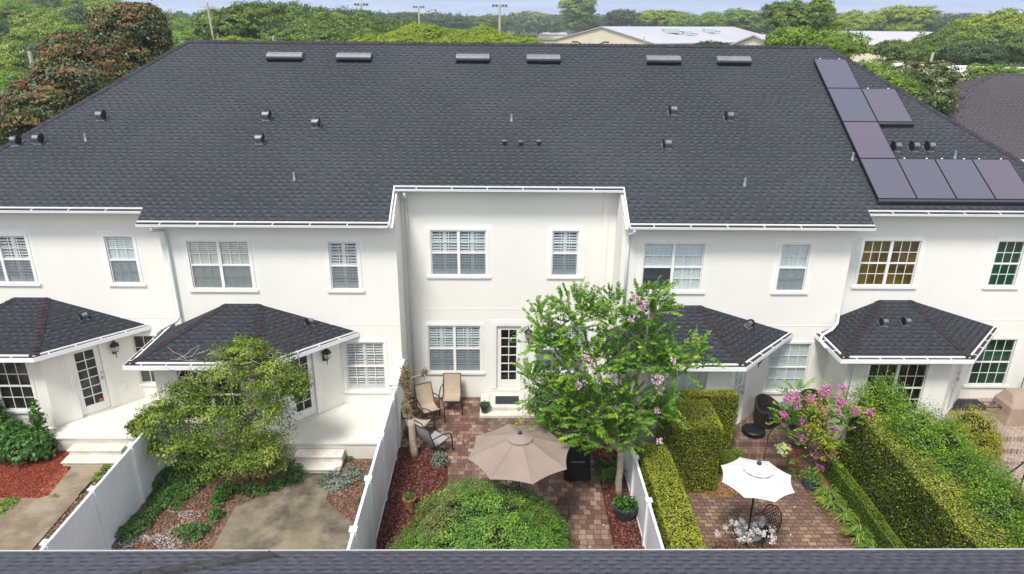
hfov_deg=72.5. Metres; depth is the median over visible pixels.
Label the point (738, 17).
tree
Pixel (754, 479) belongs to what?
patio umbrella
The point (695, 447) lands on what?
box hedge
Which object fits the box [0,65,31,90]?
oak tree
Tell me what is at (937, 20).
oak tree
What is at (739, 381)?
door
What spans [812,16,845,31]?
tree
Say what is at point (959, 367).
door
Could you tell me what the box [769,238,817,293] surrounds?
window
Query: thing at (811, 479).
potted plant
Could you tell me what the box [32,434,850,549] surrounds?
yard soil
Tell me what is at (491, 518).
round shrub
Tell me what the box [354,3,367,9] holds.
light pole
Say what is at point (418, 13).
light pole
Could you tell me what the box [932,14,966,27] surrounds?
oak tree
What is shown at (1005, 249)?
window
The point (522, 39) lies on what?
tree
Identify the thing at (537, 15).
tree
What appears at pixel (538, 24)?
woods
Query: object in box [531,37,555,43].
building
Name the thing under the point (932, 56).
utility pole
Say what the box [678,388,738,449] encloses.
box hedge
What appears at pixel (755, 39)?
school wing
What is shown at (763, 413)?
wicker chair
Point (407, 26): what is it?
tree
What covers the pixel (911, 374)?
window
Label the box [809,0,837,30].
tree
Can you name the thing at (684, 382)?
window
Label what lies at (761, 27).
oak tree
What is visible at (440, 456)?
dusty shrub
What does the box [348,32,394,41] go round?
tree
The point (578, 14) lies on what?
tree
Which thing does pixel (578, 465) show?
covered grill
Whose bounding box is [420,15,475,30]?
oak tree
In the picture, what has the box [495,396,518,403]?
doormat
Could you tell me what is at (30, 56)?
utility pole
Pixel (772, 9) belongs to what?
tree
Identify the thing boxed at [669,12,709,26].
tree
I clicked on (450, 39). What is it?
tree
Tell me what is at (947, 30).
tree
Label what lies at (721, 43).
tree
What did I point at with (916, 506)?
clipped hedge
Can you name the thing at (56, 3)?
oak tree
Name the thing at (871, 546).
day lily
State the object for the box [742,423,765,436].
round fire bowl
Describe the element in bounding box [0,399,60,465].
leafy shrub
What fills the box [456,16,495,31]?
oak tree
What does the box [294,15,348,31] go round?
oak tree
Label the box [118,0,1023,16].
sky
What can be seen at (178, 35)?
oak tree
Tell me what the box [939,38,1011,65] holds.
tree
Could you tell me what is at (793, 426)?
potted plant
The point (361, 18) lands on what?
oak tree
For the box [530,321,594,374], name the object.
window
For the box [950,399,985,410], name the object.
ground mat
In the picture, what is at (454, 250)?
window
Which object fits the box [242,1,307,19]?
tree
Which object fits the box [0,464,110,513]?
grass tufts
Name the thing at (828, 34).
tree
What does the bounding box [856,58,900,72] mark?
tree
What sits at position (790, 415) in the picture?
wicker side table
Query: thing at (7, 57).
oak tree
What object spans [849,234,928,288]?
window
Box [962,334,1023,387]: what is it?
window
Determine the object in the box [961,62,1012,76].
tree
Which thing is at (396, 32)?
tree
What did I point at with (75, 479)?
concrete path
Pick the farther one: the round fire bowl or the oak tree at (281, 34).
the oak tree at (281, 34)
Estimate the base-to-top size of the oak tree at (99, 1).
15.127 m
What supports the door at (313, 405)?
in the townhouse row
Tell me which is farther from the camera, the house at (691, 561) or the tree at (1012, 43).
the tree at (1012, 43)
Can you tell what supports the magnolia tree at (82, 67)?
on the ground at (568, 32)
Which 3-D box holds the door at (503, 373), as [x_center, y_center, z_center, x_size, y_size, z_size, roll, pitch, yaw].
[-0.101,1.992,21.131,1.130,2.280,0.322,0,21,-1]
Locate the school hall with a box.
[553,26,757,44]
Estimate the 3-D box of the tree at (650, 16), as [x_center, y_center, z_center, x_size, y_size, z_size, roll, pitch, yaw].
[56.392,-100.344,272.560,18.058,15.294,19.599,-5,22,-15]
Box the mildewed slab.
[212,473,353,549]
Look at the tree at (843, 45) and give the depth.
39.27 m
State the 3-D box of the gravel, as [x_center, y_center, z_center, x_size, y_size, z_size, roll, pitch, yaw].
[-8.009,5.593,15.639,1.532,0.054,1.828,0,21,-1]
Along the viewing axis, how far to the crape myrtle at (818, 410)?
17.19 m
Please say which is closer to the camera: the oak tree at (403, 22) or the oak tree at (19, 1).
the oak tree at (403, 22)
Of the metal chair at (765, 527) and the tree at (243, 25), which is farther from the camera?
the tree at (243, 25)
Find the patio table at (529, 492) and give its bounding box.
[502,489,539,506]
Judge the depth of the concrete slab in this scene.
16.12 m
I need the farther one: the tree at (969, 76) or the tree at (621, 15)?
the tree at (621, 15)
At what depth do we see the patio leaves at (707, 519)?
16.49 m
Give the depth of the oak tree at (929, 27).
213.75 m
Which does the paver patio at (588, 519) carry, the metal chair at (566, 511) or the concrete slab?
the metal chair at (566, 511)
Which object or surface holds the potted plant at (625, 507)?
on the mulch strip
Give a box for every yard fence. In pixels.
[39,398,184,549]
[346,386,400,549]
[614,393,663,548]
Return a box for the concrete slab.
[0,495,78,549]
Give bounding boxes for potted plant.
[402,492,415,509]
[480,400,490,413]
[526,399,533,413]
[611,493,638,522]
[790,415,799,431]
[798,465,824,490]
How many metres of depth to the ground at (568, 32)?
583.47 m
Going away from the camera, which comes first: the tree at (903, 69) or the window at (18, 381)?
the window at (18, 381)
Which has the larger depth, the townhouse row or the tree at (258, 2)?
the tree at (258, 2)
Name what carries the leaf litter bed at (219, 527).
on the yard soil
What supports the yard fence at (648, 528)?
on the yard soil
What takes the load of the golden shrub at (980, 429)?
on the brick yard at (1020, 469)
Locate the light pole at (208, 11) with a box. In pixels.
[199,3,215,38]
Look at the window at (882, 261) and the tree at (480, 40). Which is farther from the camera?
the tree at (480, 40)
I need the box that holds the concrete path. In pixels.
[49,465,102,494]
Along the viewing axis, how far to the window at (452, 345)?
20.99 m
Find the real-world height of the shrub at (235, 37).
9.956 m
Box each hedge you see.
[636,443,708,548]
[654,399,724,492]
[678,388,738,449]
[718,449,746,474]
[824,458,906,548]
[841,406,1023,548]
[845,370,1023,547]
[945,429,1019,499]
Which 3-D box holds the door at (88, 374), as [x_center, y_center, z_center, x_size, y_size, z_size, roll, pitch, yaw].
[-11.751,2.460,19.372,0.322,2.230,1.140,20,28,41]
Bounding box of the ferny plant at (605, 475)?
[591,456,625,483]
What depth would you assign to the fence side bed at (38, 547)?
16.34 m
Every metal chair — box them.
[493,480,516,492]
[547,496,569,522]
[748,504,781,546]
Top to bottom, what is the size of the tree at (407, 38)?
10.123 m
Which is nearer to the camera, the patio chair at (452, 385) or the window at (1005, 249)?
the window at (1005, 249)
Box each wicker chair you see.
[754,393,782,428]
[796,388,827,422]
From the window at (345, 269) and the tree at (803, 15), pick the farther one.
the tree at (803, 15)
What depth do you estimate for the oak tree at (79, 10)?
110.55 m
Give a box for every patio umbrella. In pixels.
[467,424,569,491]
[721,457,794,548]
[986,388,1023,425]
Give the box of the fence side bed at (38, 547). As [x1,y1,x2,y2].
[34,457,177,549]
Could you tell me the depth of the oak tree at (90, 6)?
111.72 m
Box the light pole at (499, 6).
[492,4,506,32]
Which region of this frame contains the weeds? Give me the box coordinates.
[318,456,429,505]
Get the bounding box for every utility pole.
[27,51,33,65]
[930,52,934,61]
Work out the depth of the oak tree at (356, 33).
66.55 m
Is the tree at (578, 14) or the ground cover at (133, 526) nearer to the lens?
the ground cover at (133, 526)
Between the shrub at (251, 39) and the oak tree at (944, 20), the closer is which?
the shrub at (251, 39)
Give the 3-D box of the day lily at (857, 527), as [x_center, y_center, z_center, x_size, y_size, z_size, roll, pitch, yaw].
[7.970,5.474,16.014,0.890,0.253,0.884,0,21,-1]
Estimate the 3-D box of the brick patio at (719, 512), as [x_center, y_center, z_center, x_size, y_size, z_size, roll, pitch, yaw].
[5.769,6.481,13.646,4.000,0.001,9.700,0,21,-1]
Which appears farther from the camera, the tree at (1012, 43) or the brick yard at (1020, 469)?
the tree at (1012, 43)
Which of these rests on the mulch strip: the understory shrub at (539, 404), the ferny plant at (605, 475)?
the ferny plant at (605, 475)
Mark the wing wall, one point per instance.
(394, 377)
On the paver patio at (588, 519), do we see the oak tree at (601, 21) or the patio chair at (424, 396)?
the patio chair at (424, 396)
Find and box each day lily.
[812,481,840,500]
[813,490,848,511]
[827,502,858,522]
[838,522,876,545]
[839,514,870,535]
[853,534,879,548]
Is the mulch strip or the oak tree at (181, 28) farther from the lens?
the oak tree at (181, 28)
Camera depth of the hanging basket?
17.17 m
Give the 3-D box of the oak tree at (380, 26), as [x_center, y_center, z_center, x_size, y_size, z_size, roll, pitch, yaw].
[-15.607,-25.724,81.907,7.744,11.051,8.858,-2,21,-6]
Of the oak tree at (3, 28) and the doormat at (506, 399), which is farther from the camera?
the oak tree at (3, 28)
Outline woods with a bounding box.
[161,9,637,33]
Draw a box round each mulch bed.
[0,443,68,497]
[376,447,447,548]
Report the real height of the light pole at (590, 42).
9.260 m
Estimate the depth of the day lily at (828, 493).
17.11 m
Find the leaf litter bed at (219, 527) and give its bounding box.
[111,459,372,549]
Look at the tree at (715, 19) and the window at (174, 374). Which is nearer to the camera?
the window at (174, 374)
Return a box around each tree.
[0,0,33,25]
[0,0,33,27]
[0,0,176,144]
[0,20,15,41]
[0,25,31,43]
[0,36,42,72]
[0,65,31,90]
[3,34,49,69]
[7,6,56,26]
[12,2,54,23]
[17,17,86,41]
[29,0,69,8]
[40,0,69,6]
[49,2,83,25]
[59,0,95,6]
[61,3,103,25]
[79,0,121,6]
[83,0,124,19]
[124,332,313,488]
[164,10,191,21]
[167,20,176,29]
[169,15,199,28]
[171,28,205,44]
[172,23,192,29]
[188,7,283,40]
[220,0,277,20]
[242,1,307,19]
[245,0,273,6]
[256,21,335,40]
[266,11,327,33]
[268,0,333,20]
[289,23,361,40]
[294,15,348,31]
[322,24,377,41]
[324,10,352,19]
[325,5,356,16]
[330,18,363,30]
[336,15,371,25]
[345,10,381,20]
[347,18,399,34]
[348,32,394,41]
[371,16,417,29]
[373,12,389,16]
[378,11,427,23]
[384,27,430,40]
[385,32,429,41]
[398,358,427,458]
[400,20,425,31]
[404,23,448,37]
[411,15,434,23]
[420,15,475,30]
[423,28,453,41]
[426,35,466,42]
[446,27,459,33]
[450,28,490,40]
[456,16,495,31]
[462,36,502,42]
[467,22,504,34]
[476,13,518,32]
[480,31,514,42]
[504,33,544,42]
[506,12,548,36]
[511,10,549,35]
[548,14,565,17]
[555,0,597,32]
[572,16,626,31]
[604,8,641,25]
[619,18,648,25]
[636,9,681,25]
[656,13,682,26]
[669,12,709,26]
[694,40,717,44]
[695,11,728,26]
[709,42,729,44]
[722,7,764,32]
[749,19,769,33]
[755,16,776,33]
[757,0,824,31]
[762,24,824,45]
[763,4,840,30]
[765,26,794,35]
[787,26,874,58]
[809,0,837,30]
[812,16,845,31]
[818,34,861,58]
[832,9,887,30]
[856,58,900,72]
[868,38,931,66]
[873,65,926,84]
[874,4,944,24]
[874,22,941,31]
[874,65,928,103]
[883,19,926,31]
[886,72,969,117]
[890,59,963,84]
[911,26,1010,62]
[912,32,976,64]
[926,17,956,31]
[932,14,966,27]
[938,12,977,18]
[939,12,1023,31]
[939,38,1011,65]
[943,69,979,86]
[954,22,1023,66]
[958,6,1023,64]
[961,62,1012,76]
[998,66,1023,73]
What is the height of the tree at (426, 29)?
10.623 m
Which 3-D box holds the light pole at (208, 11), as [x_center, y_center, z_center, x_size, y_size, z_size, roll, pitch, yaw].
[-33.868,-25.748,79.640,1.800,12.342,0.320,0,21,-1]
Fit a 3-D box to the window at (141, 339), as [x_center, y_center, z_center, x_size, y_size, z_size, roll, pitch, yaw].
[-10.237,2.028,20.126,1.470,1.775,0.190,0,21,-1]
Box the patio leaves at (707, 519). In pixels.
[456,413,832,548]
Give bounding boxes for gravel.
[112,510,203,549]
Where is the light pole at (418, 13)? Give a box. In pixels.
[413,6,424,23]
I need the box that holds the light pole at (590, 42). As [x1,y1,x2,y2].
[572,41,608,43]
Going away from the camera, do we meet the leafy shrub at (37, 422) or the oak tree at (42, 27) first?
the leafy shrub at (37, 422)
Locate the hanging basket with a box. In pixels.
[763,424,792,460]
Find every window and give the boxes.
[0,230,42,285]
[0,362,44,413]
[96,230,147,286]
[131,330,156,385]
[170,370,250,422]
[179,235,260,291]
[321,236,366,292]
[339,337,390,393]
[422,320,486,374]
[424,224,492,278]
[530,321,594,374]
[545,225,584,278]
[635,237,711,293]
[637,371,714,428]
[762,338,817,393]
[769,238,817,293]
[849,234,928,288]
[856,364,935,413]
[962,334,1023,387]
[980,235,1023,288]
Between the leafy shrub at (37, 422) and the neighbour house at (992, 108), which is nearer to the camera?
the leafy shrub at (37, 422)
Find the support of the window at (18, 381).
in the townhouse row
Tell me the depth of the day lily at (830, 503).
16.74 m
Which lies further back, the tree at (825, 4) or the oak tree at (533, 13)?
the oak tree at (533, 13)
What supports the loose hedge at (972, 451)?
on the brick yard at (1020, 469)
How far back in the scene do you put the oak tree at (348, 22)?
82.70 m
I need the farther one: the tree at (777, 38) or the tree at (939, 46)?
the tree at (939, 46)
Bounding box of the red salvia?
[783,437,802,477]
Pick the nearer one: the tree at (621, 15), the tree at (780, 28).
the tree at (780, 28)
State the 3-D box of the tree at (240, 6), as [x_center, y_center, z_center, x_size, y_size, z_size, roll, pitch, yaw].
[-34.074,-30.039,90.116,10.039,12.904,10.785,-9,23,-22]
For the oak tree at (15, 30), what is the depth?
90.09 m
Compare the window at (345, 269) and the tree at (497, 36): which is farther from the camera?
the tree at (497, 36)
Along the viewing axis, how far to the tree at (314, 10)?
90.46 m
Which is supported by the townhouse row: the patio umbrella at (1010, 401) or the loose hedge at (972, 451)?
the patio umbrella at (1010, 401)
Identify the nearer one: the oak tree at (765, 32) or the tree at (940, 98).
the tree at (940, 98)
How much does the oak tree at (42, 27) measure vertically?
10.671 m
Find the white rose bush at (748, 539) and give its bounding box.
[707,516,778,548]
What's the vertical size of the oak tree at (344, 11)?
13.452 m
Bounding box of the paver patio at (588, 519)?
[400,397,613,548]
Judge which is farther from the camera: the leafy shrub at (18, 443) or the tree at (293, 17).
the tree at (293, 17)
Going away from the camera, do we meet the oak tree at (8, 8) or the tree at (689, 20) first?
the oak tree at (8, 8)
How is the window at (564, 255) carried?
in the townhouse row
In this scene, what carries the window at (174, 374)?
in the townhouse row
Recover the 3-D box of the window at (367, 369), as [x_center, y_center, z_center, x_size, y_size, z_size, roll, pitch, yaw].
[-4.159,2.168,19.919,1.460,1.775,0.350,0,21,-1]
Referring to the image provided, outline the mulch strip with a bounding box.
[591,445,643,548]
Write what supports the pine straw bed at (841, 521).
on the yard soil
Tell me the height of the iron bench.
0.364 m
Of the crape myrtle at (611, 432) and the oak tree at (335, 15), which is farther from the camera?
the oak tree at (335, 15)
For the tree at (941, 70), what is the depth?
35.98 m
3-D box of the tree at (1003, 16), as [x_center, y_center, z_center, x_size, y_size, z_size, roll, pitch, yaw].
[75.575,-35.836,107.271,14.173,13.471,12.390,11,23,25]
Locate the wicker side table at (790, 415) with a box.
[780,401,798,423]
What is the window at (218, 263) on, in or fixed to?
in the townhouse row
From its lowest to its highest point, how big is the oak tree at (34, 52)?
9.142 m
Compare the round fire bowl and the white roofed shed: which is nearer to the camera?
the round fire bowl
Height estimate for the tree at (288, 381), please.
3.848 m
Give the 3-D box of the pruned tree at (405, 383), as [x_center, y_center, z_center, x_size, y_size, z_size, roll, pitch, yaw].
[-2.497,3.174,18.053,0.835,2.875,0.473,0,21,-1]
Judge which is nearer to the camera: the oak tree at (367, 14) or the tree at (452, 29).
the tree at (452, 29)
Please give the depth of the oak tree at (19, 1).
143.49 m
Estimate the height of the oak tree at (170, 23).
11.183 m
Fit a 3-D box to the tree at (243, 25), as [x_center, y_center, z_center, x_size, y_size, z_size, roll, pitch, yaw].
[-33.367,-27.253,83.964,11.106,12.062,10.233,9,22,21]
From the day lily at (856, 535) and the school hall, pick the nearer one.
the day lily at (856, 535)
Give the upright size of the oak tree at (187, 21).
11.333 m
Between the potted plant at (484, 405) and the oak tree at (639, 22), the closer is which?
the potted plant at (484, 405)
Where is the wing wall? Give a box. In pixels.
[388,359,404,443]
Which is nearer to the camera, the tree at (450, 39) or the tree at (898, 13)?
the tree at (450, 39)
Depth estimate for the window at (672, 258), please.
18.87 m
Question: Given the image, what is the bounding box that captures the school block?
[833,31,946,63]
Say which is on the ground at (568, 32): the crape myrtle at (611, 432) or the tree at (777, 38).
the tree at (777, 38)
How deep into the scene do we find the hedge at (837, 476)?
16.17 m
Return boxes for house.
[0,548,1023,573]
[940,73,1023,161]
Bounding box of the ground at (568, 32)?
[0,29,1020,144]
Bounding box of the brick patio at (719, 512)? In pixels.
[687,470,854,548]
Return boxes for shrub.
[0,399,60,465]
[24,396,56,447]
[224,35,243,40]
[226,37,261,40]
[386,473,577,548]
[429,451,450,466]
[520,371,599,429]
[940,401,1008,464]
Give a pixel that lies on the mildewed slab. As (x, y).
(298, 514)
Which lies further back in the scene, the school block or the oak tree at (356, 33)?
the school block
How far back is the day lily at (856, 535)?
15.70 m
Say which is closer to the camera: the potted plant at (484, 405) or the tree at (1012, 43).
the potted plant at (484, 405)
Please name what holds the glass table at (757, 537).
on the brick patio at (719, 512)
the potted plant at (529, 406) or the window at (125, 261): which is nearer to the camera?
the window at (125, 261)
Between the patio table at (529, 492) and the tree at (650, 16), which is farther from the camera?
the tree at (650, 16)
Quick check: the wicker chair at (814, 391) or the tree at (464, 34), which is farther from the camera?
the tree at (464, 34)
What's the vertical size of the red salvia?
1.056 m
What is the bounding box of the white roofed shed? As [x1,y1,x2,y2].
[891,63,1023,73]
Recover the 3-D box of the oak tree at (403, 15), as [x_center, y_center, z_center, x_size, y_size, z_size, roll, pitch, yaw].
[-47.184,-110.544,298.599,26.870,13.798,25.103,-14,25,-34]
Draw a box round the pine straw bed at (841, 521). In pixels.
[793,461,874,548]
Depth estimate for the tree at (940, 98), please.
32.10 m
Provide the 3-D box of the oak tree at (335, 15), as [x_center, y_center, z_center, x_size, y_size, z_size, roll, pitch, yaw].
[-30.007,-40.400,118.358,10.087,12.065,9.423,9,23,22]
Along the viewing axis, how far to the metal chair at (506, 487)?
16.62 m
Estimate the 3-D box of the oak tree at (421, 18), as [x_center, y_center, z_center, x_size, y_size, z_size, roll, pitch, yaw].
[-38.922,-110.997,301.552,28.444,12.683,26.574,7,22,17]
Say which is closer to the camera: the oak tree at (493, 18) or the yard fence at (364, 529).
the yard fence at (364, 529)
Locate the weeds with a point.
(347, 457)
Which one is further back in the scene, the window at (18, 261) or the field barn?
the field barn
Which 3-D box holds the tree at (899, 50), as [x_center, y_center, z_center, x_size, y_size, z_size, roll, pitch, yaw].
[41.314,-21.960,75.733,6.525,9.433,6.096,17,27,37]
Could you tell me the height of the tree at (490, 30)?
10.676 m
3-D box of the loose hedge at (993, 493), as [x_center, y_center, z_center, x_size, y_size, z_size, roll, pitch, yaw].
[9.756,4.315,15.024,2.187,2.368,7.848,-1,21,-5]
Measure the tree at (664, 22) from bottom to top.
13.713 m
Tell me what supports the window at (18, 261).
in the townhouse row
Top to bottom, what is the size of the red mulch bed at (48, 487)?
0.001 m
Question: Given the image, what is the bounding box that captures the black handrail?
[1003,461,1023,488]
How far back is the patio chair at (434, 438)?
18.48 m
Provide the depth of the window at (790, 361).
20.02 m
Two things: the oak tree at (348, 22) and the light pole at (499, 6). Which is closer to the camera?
the oak tree at (348, 22)
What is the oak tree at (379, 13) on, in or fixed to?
on the ground at (568, 32)
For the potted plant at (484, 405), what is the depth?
20.44 m
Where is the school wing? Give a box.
[730,34,778,45]
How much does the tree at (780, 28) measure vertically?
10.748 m
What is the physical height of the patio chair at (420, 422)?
0.980 m
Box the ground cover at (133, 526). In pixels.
[114,463,308,545]
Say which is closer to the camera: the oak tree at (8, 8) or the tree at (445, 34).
the tree at (445, 34)
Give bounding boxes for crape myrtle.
[507,275,726,496]
[765,378,874,473]
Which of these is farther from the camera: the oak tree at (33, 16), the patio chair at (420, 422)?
the oak tree at (33, 16)
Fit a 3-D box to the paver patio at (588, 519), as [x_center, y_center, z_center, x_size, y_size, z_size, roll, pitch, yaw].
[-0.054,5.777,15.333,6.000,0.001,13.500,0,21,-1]
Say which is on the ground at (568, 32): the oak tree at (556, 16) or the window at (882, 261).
the oak tree at (556, 16)
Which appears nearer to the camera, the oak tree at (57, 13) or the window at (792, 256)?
the window at (792, 256)
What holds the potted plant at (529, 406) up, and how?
on the townhouse row
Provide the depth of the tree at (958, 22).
116.17 m
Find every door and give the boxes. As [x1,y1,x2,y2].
[59,342,119,419]
[283,351,323,426]
[490,320,527,388]
[729,368,750,421]
[942,364,963,418]
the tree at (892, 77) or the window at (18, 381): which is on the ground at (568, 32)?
the tree at (892, 77)
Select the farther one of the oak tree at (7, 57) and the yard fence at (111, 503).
the oak tree at (7, 57)
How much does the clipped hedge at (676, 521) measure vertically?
1.414 m
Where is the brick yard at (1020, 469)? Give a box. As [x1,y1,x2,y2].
[991,465,1023,495]
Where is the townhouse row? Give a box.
[0,40,1023,473]
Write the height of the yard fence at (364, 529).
1.920 m
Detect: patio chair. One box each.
[401,400,435,443]
[414,381,445,421]
[415,424,452,458]
[439,373,462,414]
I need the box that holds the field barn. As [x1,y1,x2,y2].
[536,32,567,37]
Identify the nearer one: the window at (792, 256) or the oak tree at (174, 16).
the window at (792, 256)
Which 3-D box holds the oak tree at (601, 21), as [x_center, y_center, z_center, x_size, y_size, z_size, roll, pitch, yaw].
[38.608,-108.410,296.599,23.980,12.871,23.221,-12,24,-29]
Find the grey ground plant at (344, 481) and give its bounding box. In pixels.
[314,464,368,491]
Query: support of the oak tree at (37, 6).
on the ground at (568, 32)
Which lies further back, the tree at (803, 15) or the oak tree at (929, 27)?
the oak tree at (929, 27)
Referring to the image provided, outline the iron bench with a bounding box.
[959,402,1001,410]
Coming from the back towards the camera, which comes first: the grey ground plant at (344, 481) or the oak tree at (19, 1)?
the oak tree at (19, 1)
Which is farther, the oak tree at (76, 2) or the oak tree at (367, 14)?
the oak tree at (76, 2)
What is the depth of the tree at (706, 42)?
43.25 m
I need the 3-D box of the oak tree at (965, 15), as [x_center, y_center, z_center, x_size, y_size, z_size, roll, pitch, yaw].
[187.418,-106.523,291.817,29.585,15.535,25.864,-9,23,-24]
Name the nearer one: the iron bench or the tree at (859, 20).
the iron bench
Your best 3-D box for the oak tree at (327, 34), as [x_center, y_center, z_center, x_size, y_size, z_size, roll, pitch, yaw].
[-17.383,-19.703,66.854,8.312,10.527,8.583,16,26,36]
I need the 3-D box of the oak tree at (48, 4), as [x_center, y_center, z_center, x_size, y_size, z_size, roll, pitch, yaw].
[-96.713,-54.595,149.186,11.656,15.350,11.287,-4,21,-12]
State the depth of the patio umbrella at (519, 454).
14.84 m
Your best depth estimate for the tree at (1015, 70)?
44.07 m
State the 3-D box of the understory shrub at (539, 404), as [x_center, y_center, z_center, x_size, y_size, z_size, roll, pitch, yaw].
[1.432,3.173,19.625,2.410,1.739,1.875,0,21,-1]
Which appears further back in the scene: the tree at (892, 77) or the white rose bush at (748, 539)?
the tree at (892, 77)
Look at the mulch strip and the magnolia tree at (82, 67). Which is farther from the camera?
the magnolia tree at (82, 67)
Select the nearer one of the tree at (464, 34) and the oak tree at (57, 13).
the tree at (464, 34)
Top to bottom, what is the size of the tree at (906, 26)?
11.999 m
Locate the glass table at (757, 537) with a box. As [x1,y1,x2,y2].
[733,522,763,548]
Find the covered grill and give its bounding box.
[563,429,590,480]
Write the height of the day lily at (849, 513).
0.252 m
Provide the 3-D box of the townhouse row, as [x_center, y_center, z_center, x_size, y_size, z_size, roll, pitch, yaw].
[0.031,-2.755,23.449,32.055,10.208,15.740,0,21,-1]
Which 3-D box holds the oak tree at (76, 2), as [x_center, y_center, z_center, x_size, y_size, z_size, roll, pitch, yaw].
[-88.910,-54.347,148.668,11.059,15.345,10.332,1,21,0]

